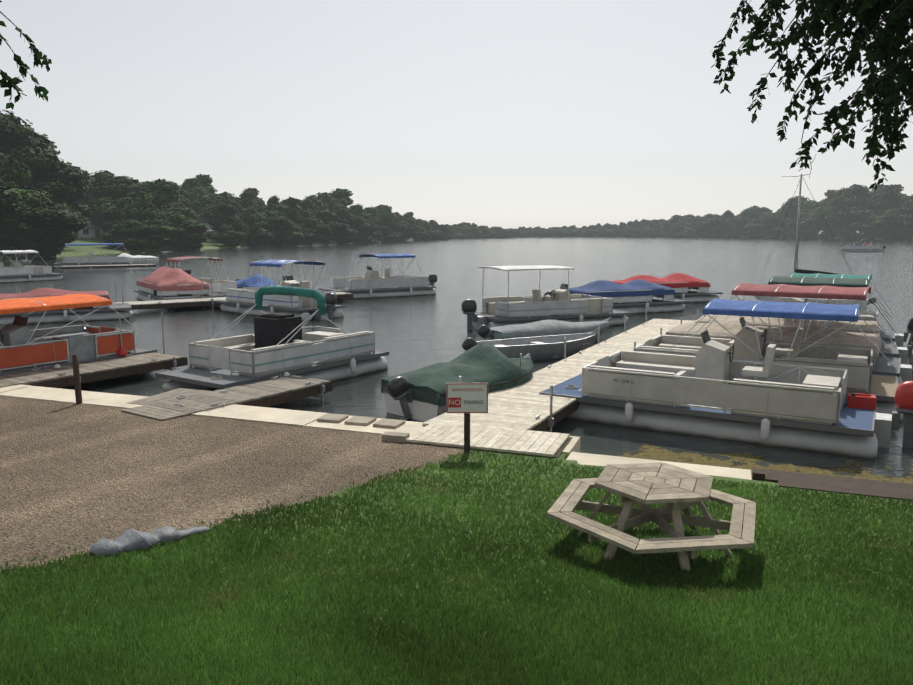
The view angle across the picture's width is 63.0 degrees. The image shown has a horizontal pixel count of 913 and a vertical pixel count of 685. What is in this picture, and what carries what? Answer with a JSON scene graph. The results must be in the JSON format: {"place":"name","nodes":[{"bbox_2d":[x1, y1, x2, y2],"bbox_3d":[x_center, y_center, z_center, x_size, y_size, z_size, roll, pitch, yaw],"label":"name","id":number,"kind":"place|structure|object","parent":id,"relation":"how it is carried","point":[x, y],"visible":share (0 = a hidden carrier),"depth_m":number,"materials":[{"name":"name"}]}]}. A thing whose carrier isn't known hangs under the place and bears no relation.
{"place":"outdoors","nodes":[
{"label":"outdoors","id":0,"kind":"place"},
{"bbox_2d":[0,449,912,684],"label":"lawn","id":1,"kind":"structure","parent":0,"point":[27,651],"depth_m":5.61,"materials":[{"name":"green plant"}]},
{"bbox_2d":[0,237,912,479],"bbox_3d":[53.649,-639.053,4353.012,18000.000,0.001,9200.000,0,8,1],"label":"water","id":2,"kind":"structure","parent":0,"point":[412,333],"depth_m":52.62,"materials":[{"name":"grey liquid"}]},
{"bbox_2d":[0,250,63,282],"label":"pontoon boat","id":3,"kind":"object","parent":2,"relation":"on","point":[16,271],"visible":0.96,"depth_m":56.64,"materials":[{"name":"metal"}]},
{"bbox_2d":[0,288,133,324],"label":"canopy","id":4,"kind":"object","parent":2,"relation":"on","point":[107,312],"visible":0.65,"depth_m":31.26,"materials":[{"name":"fabric"}]},
{"bbox_2d":[0,294,156,375],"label":"pontoon boat","id":5,"kind":"object","parent":2,"relation":"on","point":[23,348],"visible":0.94,"depth_m":18.52,"materials":[{"name":"metal"}]},
{"bbox_2d":[54,243,133,267],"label":"pontoon boat","id":6,"kind":"object","parent":2,"relation":"on","point":[94,260],"visible":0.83,"depth_m":79.41,"materials":[{"name":"metal"}]},
{"bbox_2d":[61,256,155,270],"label":"shore dock","id":7,"kind":"object","parent":2,"relation":"in","point":[108,266],"visible":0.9,"depth_m":73.15,"materials":[{"name":"grey wood"}]},
{"bbox_2d":[119,253,159,264],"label":"covered boat","id":8,"kind":"object","parent":2,"relation":"on","point":[136,259],"visible":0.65,"depth_m":85.66,"materials":[{"name":"white plastic"}]},
{"bbox_2d":[135,266,214,300],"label":"covered boat","id":9,"kind":"object","parent":2,"relation":"on","point":[164,283],"visible":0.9,"depth_m":38.24,"materials":[{"name":"fabric"}]},
{"bbox_2d":[16,277,352,309],"bbox_3d":[-21.531,-0.532,30.494,37.544,3.150,1.760,-6,10,-34],"label":"dock","id":10,"kind":"object","parent":2,"relation":"in","point":[156,304],"visible":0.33,"depth_m":35.49,"materials":[{"name":"grey wood"}]},
{"bbox_2d":[165,257,236,297],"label":"pontoon boat","id":11,"kind":"object","parent":2,"relation":"in","point":[219,287],"visible":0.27,"depth_m":39.76,"materials":[{"name":"metal"}]},
{"bbox_2d":[235,274,276,289],"bbox_3d":[-11.423,-3.015,41.937,2.190,1.680,5.742,-6,10,-34],"label":"blue runabout cover","id":12,"kind":"object","parent":2,"relation":"on","point":[251,281],"visible":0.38,"depth_m":40.80,"materials":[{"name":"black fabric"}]},
{"bbox_2d":[156,286,388,391],"bbox_3d":[-4.335,-0.112,18.708,2.670,2.568,5.829,6,10,34],"label":"pontoon boat","id":13,"kind":"object","parent":2,"relation":"in","point":[277,344],"visible":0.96,"depth_m":18.14,"materials":[{"name":"metal"}]},
{"bbox_2d":[215,260,344,321],"bbox_3d":[-7.928,-2.278,33.898,7.424,2.930,2.770,7,11,41],"label":"pontoon boat","id":14,"kind":"object","parent":2,"relation":"in","point":[239,300],"visible":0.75,"depth_m":32.83,"materials":[{"name":"metal"}]},
{"bbox_2d":[319,253,437,299],"bbox_3d":[-4.289,-3.794,44.162,7.424,2.930,2.770,-6,10,-34],"label":"pontoon boat","id":15,"kind":"object","parent":2,"relation":"in","point":[371,283],"visible":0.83,"depth_m":43.38,"materials":[{"name":"metal"}]},
{"bbox_2d":[381,344,532,421],"bbox_3d":[0.218,0.862,16.125,1.991,1.550,4.367,8,12,44],"label":"covered boat","id":16,"kind":"object","parent":2,"relation":"in","point":[419,394],"visible":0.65,"depth_m":15.32,"materials":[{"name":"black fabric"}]},
{"bbox_2d":[462,327,599,360],"bbox_3d":[2.326,0.177,22.405,4.763,1.070,1.474,-4,9,-25],"label":"jon boat","id":17,"kind":"object","parent":2,"relation":"on","point":[544,347],"visible":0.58,"depth_m":22.25,"materials":[{"name":"metal"}]},
{"bbox_2d":[477,317,610,340],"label":"covered boat","id":18,"kind":"object","parent":2,"relation":"on","point":[541,328],"visible":0.71,"depth_m":24.64,"materials":[{"name":"fabric"}]},
{"bbox_2d":[461,265,631,329],"bbox_3d":[3.456,-1.646,29.841,7.024,2.865,2.720,-4,9,-23],"label":"pontoon boat","id":19,"kind":"object","parent":2,"relation":"on","point":[562,303],"visible":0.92,"depth_m":28.93,"materials":[{"name":"metal"}]},
{"bbox_2d":[422,307,698,434],"bbox_3d":[4.248,1.140,20.302,1.910,2.820,17.723,4,9,27],"label":"dock","id":20,"kind":"object","parent":2,"relation":"in","point":[526,406],"visible":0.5,"depth_m":14.84,"materials":[{"name":"brown wood"}]},
{"bbox_2d":[544,279,688,313],"bbox_3d":[7.297,-1.936,35.035,7.295,2.023,2.720,-4,9,-24],"label":"covered boat","id":21,"kind":"object","parent":2,"relation":"on","point":[638,296],"visible":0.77,"depth_m":34.37,"materials":[{"name":"fabric"}]},
{"bbox_2d":[611,273,722,302],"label":"covered boat","id":22,"kind":"object","parent":2,"relation":"on","point":[690,289],"visible":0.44,"depth_m":39.74,"materials":[{"name":"fabric"}]},
{"bbox_2d":[539,330,912,459],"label":"pontoon boat","id":23,"kind":"object","parent":2,"relation":"in","point":[767,403],"visible":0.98,"depth_m":13.64,"materials":[{"name":"metal"}]},
{"bbox_2d":[619,299,902,421],"bbox_3d":[6.976,0.411,16.909,7.209,2.687,2.770,5,10,29],"label":"pontoon boat","id":24,"kind":"object","parent":2,"relation":"on","point":[748,344],"visible":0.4,"depth_m":16.15,"materials":[{"name":"metal"}]},
{"bbox_2d":[609,442,912,483],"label":"algae mats","id":25,"kind":"object","parent":2,"relation":"on","point":[649,453],"visible":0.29,"depth_m":12.11,"materials":[{"name":"green plant"}]},
{"bbox_2d":[633,283,912,383],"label":"pontoon boat","id":26,"kind":"object","parent":2,"relation":"in","point":[882,365],"visible":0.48,"depth_m":18.44,"materials":[{"name":"fabric"}]},
{"bbox_2d":[695,276,912,364],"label":"pontoon boat","id":27,"kind":"object","parent":2,"relation":"on","point":[903,353],"visible":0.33,"depth_m":21.13,"materials":[{"name":"metal"}]},
{"bbox_2d":[754,174,876,310],"bbox_3d":[17.138,-4.639,35.411,5.291,6.660,1.666,4,9,23],"label":"sailboat","id":28,"kind":"object","parent":2,"relation":"on","point":[863,307],"visible":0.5,"depth_m":35.43,"materials":[{"name":"grey"}]},
{"bbox_2d":[773,272,912,349],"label":"pontoon boat","id":29,"kind":"object","parent":2,"relation":"on","point":[900,339],"visible":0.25,"depth_m":23.72,"materials":[{"name":"fabric"}]},
{"bbox_2d":[841,242,885,251],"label":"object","id":30,"kind":"object","parent":2,"relation":"on","point":[857,247],"visible":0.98,"depth_m":147.17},
{"bbox_2d":[0,230,912,684],"bbox_3d":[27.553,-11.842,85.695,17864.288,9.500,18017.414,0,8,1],"label":"terrain","id":31,"kind":"structure","parent":0,"point":[80,476],"depth_m":9.60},
{"bbox_2d":[0,153,31,188],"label":"tree","id":32,"kind":"object","parent":31,"relation":"on","point":[12,173],"visible":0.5,"depth_m":114.45,"materials":[{"name":"green plant"}]},
{"bbox_2d":[0,208,34,241],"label":"tree","id":33,"kind":"object","parent":31,"relation":"on","point":[16,228],"visible":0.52,"depth_m":101.09,"materials":[{"name":"green plant"}]},
{"bbox_2d":[0,184,35,227],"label":"tree","id":34,"kind":"object","parent":31,"relation":"on","point":[13,200],"visible":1,"depth_m":93.90,"materials":[{"name":"green plant"}]},
{"bbox_2d":[0,220,39,255],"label":"shrub","id":35,"kind":"object","parent":31,"relation":"on","point":[14,242],"visible":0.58,"depth_m":103.00,"materials":[{"name":"green plant"}]},
{"bbox_2d":[0,0,51,109],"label":"overhang branches","id":36,"kind":"object","parent":31,"relation":"on","point":[14,81],"visible":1,"depth_m":4.44,"materials":[{"name":"green plant"}]},
{"bbox_2d":[0,109,73,189],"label":"tree","id":37,"kind":"object","parent":31,"relation":"on","point":[37,160],"visible":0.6,"depth_m":123.17,"materials":[{"name":"green plant"}]},
{"bbox_2d":[26,180,73,214],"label":"tree","id":38,"kind":"object","parent":31,"relation":"on","point":[69,208],"visible":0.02,"depth_m":122.59,"materials":[{"name":"green plant"}]},
{"bbox_2d":[29,227,76,256],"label":"shrub","id":39,"kind":"object","parent":31,"relation":"on","point":[49,251],"visible":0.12,"depth_m":110.31,"materials":[{"name":"green plant"}]},
{"bbox_2d":[21,187,89,254],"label":"tree","id":40,"kind":"object","parent":31,"relation":"on","point":[53,220],"visible":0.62,"depth_m":107.01,"materials":[{"name":"green plant"}]},
{"bbox_2d":[29,164,93,220],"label":"tree","id":41,"kind":"object","parent":31,"relation":"on","point":[64,184],"visible":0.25,"depth_m":126.54,"materials":[{"name":"green plant"}]},
{"bbox_2d":[72,354,82,403],"bbox_3d":[-7.353,0.856,14.464,0.123,1.253,0.132,0,8,1],"label":"mooring post","id":42,"kind":"object","parent":31,"relation":"on","point":[77,385],"visible":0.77,"depth_m":14.40,"materials":[{"name":"brown wood"}]},
{"bbox_2d":[72,221,93,238],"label":"lake house","id":43,"kind":"structure","parent":31,"relation":"on","point":[85,232],"depth_m":164.15,"materials":[{"name":"white"}]},
{"bbox_2d":[73,166,99,221],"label":"tree","id":44,"kind":"object","parent":31,"relation":"on","point":[83,200],"visible":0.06,"depth_m":174.59,"materials":[{"name":"green plant"}]},
{"bbox_2d":[0,352,187,387],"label":"dock","id":45,"kind":"object","parent":31,"relation":"on","point":[63,376],"visible":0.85,"depth_m":18.02,"materials":[{"name":"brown wood"}]},
{"bbox_2d":[88,222,110,238],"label":"lake house","id":46,"kind":"structure","parent":31,"relation":"on","point":[96,231],"depth_m":168.82,"materials":[{"name":"white"}]},
{"bbox_2d":[89,170,115,221],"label":"tree","id":47,"kind":"object","parent":31,"relation":"on","point":[105,175],"visible":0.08,"depth_m":179.64,"materials":[{"name":"green plant"}]},
{"bbox_2d":[91,197,135,230],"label":"tree","id":48,"kind":"object","parent":31,"relation":"on","point":[110,209],"visible":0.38,"depth_m":163.38,"materials":[{"name":"green plant"}]},
{"bbox_2d":[85,176,144,205],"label":"tree","id":49,"kind":"object","parent":31,"relation":"on","point":[117,187],"visible":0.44,"depth_m":169.08,"materials":[{"name":"green plant"}]},
{"bbox_2d":[97,228,139,248],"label":"shrub","id":50,"kind":"object","parent":31,"relation":"on","point":[109,236],"visible":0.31,"depth_m":141.81,"materials":[{"name":"green plant"}]},
{"bbox_2d":[115,204,144,224],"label":"tree","id":51,"kind":"object","parent":31,"relation":"on","point":[131,211],"visible":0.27,"depth_m":153.22,"materials":[{"name":"green plant"}]},
{"bbox_2d":[107,218,174,249],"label":"tree","id":52,"kind":"object","parent":31,"relation":"on","point":[150,232],"visible":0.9,"depth_m":142.08,"materials":[{"name":"green plant"}]},
{"bbox_2d":[119,192,164,219],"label":"tree","id":53,"kind":"object","parent":31,"relation":"on","point":[145,207],"visible":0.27,"depth_m":156.64,"materials":[{"name":"green plant"}]},
{"bbox_2d":[89,526,209,557],"bbox_3d":[-2.776,1.774,6.803,0.386,0.279,1.168,4,9,26],"label":"tarp roll","id":54,"kind":"object","parent":31,"relation":"on","point":[127,540],"visible":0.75,"depth_m":6.54,"materials":[{"name":"silver plastic"}]},
{"bbox_2d":[123,178,179,205],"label":"tree","id":55,"kind":"object","parent":31,"relation":"on","point":[159,190],"visible":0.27,"depth_m":168.03,"materials":[{"name":"green plant"}]},
{"bbox_2d":[141,181,202,220],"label":"tree","id":56,"kind":"object","parent":31,"relation":"on","point":[186,202],"visible":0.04,"depth_m":192.63,"materials":[{"name":"green plant"}]},
{"bbox_2d":[156,201,196,221],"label":"tree","id":57,"kind":"object","parent":31,"relation":"on","point":[170,206],"visible":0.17,"depth_m":165.65,"materials":[{"name":"green plant"}]},
{"bbox_2d":[128,388,241,411],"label":"ramp","id":58,"kind":"structure","parent":31,"relation":"on","point":[169,395],"depth_m":15.03,"materials":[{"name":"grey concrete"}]},
{"bbox_2d":[162,211,211,247],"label":"tree","id":59,"kind":"object","parent":31,"relation":"on","point":[180,223],"visible":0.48,"depth_m":156.76,"materials":[{"name":"green plant"}]},
{"bbox_2d":[168,229,208,249],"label":"shrub","id":60,"kind":"object","parent":31,"relation":"on","point":[183,243],"visible":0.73,"depth_m":157.28,"materials":[{"name":"green plant"}]},
{"bbox_2d":[179,174,217,201],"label":"tree","id":61,"kind":"object","parent":31,"relation":"on","point":[199,184],"visible":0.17,"depth_m":228.24,"materials":[{"name":"green plant"}]},
{"bbox_2d":[187,193,219,223],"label":"tree","id":62,"kind":"object","parent":31,"relation":"on","point":[201,201],"visible":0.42,"depth_m":220.34,"materials":[{"name":"green plant"}]},
{"bbox_2d":[196,191,245,220],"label":"tree","id":63,"kind":"object","parent":31,"relation":"on","point":[221,197],"visible":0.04,"depth_m":215.80,"materials":[{"name":"green plant"}]},
{"bbox_2d":[202,203,248,230],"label":"tree","id":64,"kind":"object","parent":31,"relation":"on","point":[217,215],"visible":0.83,"depth_m":194.79,"materials":[{"name":"green plant"}]},
{"bbox_2d":[213,230,237,244],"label":"shrub","id":65,"kind":"object","parent":31,"relation":"on","point":[224,236],"visible":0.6,"depth_m":179.62,"materials":[{"name":"green plant"}]},
{"bbox_2d":[205,224,246,246],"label":"shrub","id":66,"kind":"object","parent":31,"relation":"on","point":[236,241],"visible":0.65,"depth_m":181.22,"materials":[{"name":"green plant"}]},
{"bbox_2d":[225,216,246,233],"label":"tree","id":67,"kind":"object","parent":31,"relation":"on","point":[236,223],"visible":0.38,"depth_m":184.07,"materials":[{"name":"green plant"}]},
{"bbox_2d":[234,187,265,208],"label":"tree","id":68,"kind":"object","parent":31,"relation":"on","point":[247,198],"visible":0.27,"depth_m":226.58,"materials":[{"name":"green plant"}]},
{"bbox_2d":[240,205,267,229],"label":"tree","id":69,"kind":"object","parent":31,"relation":"on","point":[252,214],"visible":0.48,"depth_m":203.37,"materials":[{"name":"green plant"}]},
{"bbox_2d":[244,222,266,246],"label":"tree","id":70,"kind":"object","parent":31,"relation":"on","point":[255,236],"visible":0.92,"depth_m":190.72,"materials":[{"name":"green plant"}]},
{"bbox_2d":[250,202,289,220],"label":"tree","id":71,"kind":"object","parent":31,"relation":"on","point":[274,209],"visible":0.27,"depth_m":212.63,"materials":[{"name":"green plant"}]},
{"bbox_2d":[258,215,303,239],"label":"tree","id":72,"kind":"object","parent":31,"relation":"on","point":[273,224],"visible":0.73,"depth_m":199.07,"materials":[{"name":"green plant"}]},
{"bbox_2d":[279,196,302,224],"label":"tree","id":73,"kind":"object","parent":31,"relation":"on","point":[292,213],"visible":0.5,"depth_m":225.27,"materials":[{"name":"green plant"}]},
{"bbox_2d":[294,198,318,215],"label":"tree","id":74,"kind":"object","parent":31,"relation":"on","point":[307,204],"visible":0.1,"depth_m":244.16,"materials":[{"name":"green plant"}]},
{"bbox_2d":[301,217,332,244],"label":"tree","id":75,"kind":"object","parent":31,"relation":"on","point":[319,226],"visible":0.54,"depth_m":221.78,"materials":[{"name":"green plant"}]},
{"bbox_2d":[321,194,341,211],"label":"tree","id":76,"kind":"object","parent":31,"relation":"on","point":[328,200],"visible":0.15,"depth_m":268.26,"materials":[{"name":"green plant"}]},
{"bbox_2d":[317,210,348,242],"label":"tree","id":77,"kind":"object","parent":31,"relation":"on","point":[334,222],"visible":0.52,"depth_m":236.85,"materials":[{"name":"green plant"}]},
{"bbox_2d":[314,188,369,217],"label":"tree","id":78,"kind":"object","parent":31,"relation":"on","point":[339,195],"visible":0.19,"depth_m":281.37,"materials":[{"name":"green plant"}]},
{"bbox_2d":[332,204,364,231],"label":"tree","id":79,"kind":"object","parent":31,"relation":"on","point":[342,211],"visible":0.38,"depth_m":260.83,"materials":[{"name":"green plant"}]},
{"bbox_2d":[351,204,371,225],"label":"tree","id":80,"kind":"object","parent":31,"relation":"on","point":[357,209],"visible":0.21,"depth_m":277.00,"materials":[{"name":"green plant"}]},
{"bbox_2d":[353,230,378,242],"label":"shrub","id":81,"kind":"object","parent":31,"relation":"on","point":[363,236],"visible":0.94,"depth_m":263.40,"materials":[{"name":"green plant"}]},
{"bbox_2d":[0,384,751,479],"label":"seawall","id":82,"kind":"object","parent":31,"relation":"on","point":[289,417],"visible":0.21,"depth_m":13.33,"materials":[{"name":"concrete"}]},
{"bbox_2d":[121,374,332,420],"bbox_3d":[-4.482,2.133,15.342,1.410,2.305,4.260,6,10,34],"label":"dock","id":83,"kind":"object","parent":82,"relation":"on","point":[275,391],"visible":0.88,"depth_m":15.08,"materials":[{"name":"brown wood"}]},
{"bbox_2d":[317,413,572,457],"bbox_3d":[-0.406,1.542,12.257,4.471,0.265,1.242,3,9,19],"label":"dock landing","id":84,"kind":"object","parent":82,"relation":"on","point":[540,443],"visible":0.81,"depth_m":11.87,"materials":[{"name":"brown wood"}]},
{"bbox_2d":[380,213,399,231],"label":"tree","id":85,"kind":"object","parent":31,"relation":"on","point":[389,220],"visible":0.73,"depth_m":310.45,"materials":[{"name":"green plant"}]},
{"bbox_2d":[446,383,487,451],"bbox_3d":[0.160,1.159,11.197,0.620,1.140,0.112,0,8,-1],"label":"sign","id":86,"kind":"object","parent":31,"relation":"on","point":[466,399],"visible":1,"depth_m":11.10,"materials":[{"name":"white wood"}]},
{"bbox_2d":[547,462,755,570],"bbox_3d":[1.923,1.681,7.285,2.128,0.704,1.847,-1,8,-7],"label":"picnic table","id":87,"kind":"object","parent":31,"relation":"on","point":[675,489],"visible":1,"depth_m":7.04,"materials":[{"name":"brown wood"}]},
{"bbox_2d":[701,217,732,233],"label":"tree","id":88,"kind":"object","parent":31,"relation":"on","point":[715,225],"visible":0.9,"depth_m":568.02,"materials":[{"name":"green plant"}]},
{"bbox_2d":[728,218,748,234],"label":"tree","id":89,"kind":"object","parent":31,"relation":"on","point":[737,226],"visible":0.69,"depth_m":558.02,"materials":[{"name":"green plant"}]},
{"bbox_2d":[737,208,760,222],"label":"tree","id":90,"kind":"object","parent":31,"relation":"on","point":[750,214],"visible":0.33,"depth_m":560.44,"materials":[{"name":"green plant"}]},
{"bbox_2d":[742,217,765,234],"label":"tree","id":91,"kind":"object","parent":31,"relation":"on","point":[757,224],"visible":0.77,"depth_m":534.71,"materials":[{"name":"green plant"}]},
{"bbox_2d":[764,214,792,237],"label":"tree","id":92,"kind":"object","parent":31,"relation":"on","point":[776,227],"visible":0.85,"depth_m":512.82,"materials":[{"name":"green plant"}]},
{"bbox_2d":[776,196,817,216],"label":"tree","id":93,"kind":"object","parent":31,"relation":"on","point":[804,203],"visible":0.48,"depth_m":520.75,"materials":[{"name":"green plant"}]},
{"bbox_2d":[796,209,824,236],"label":"tree","id":94,"kind":"object","parent":31,"relation":"on","point":[804,226],"visible":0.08,"depth_m":490.13,"materials":[{"name":"green plant"}]},
{"bbox_2d":[710,0,912,191],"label":"tree branches","id":95,"kind":"object","parent":31,"relation":"on","point":[886,44],"visible":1,"depth_m":5.18,"materials":[{"name":"green plant"}]},
{"bbox_2d":[806,204,844,237],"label":"tree","id":96,"kind":"object","parent":31,"relation":"on","point":[814,217],"visible":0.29,"depth_m":478.05,"materials":[{"name":"green plant"}]},
{"bbox_2d":[812,201,843,236],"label":"tree","id":97,"kind":"object","parent":31,"relation":"on","point":[829,224],"visible":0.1,"depth_m":478.02,"materials":[{"name":"green plant"}]},
{"bbox_2d":[818,228,837,237],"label":"shrub","id":98,"kind":"object","parent":31,"relation":"on","point":[826,233],"visible":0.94,"depth_m":473.65,"materials":[{"name":"grey"}]},
{"bbox_2d":[752,468,912,500],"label":"timber edging","id":99,"kind":"object","parent":31,"relation":"on","point":[865,487],"visible":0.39,"depth_m":9.78,"materials":[{"name":"brown wood"}]},
{"bbox_2d":[823,206,852,229],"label":"tree","id":100,"kind":"object","parent":31,"relation":"on","point":[832,217],"visible":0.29,"depth_m":461.60,"materials":[{"name":"green plant"}]},
{"bbox_2d":[823,184,871,231],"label":"tree","id":101,"kind":"object","parent":31,"relation":"on","point":[841,198],"visible":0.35,"depth_m":456.98,"materials":[{"name":"green plant"}]},
{"bbox_2d":[835,206,873,236],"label":"tree","id":102,"kind":"object","parent":31,"relation":"on","point":[858,214],"visible":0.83,"depth_m":440.82,"materials":[{"name":"green plant"}]},
{"bbox_2d":[847,195,873,210],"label":"tree","id":103,"kind":"object","parent":31,"relation":"on","point":[862,200],"visible":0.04,"depth_m":446.95,"materials":[{"name":"green plant"}]},
{"bbox_2d":[848,213,884,238],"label":"tree","id":104,"kind":"object","parent":31,"relation":"on","point":[866,226],"visible":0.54,"depth_m":429.74,"materials":[{"name":"green plant"}]},
{"bbox_2d":[867,190,902,215],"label":"tree","id":105,"kind":"object","parent":31,"relation":"on","point":[882,203],"visible":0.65,"depth_m":436.14,"materials":[{"name":"green plant"}]},
{"bbox_2d":[873,206,912,229],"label":"tree","id":106,"kind":"object","parent":31,"relation":"on","point":[892,219],"visible":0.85,"depth_m":408.31,"materials":[{"name":"green plant"}]},
{"bbox_2d":[0,0,912,228],"label":"sky","id":107,"kind":"structure","parent":0,"point":[514,114],"materials":[{"name":"white"}]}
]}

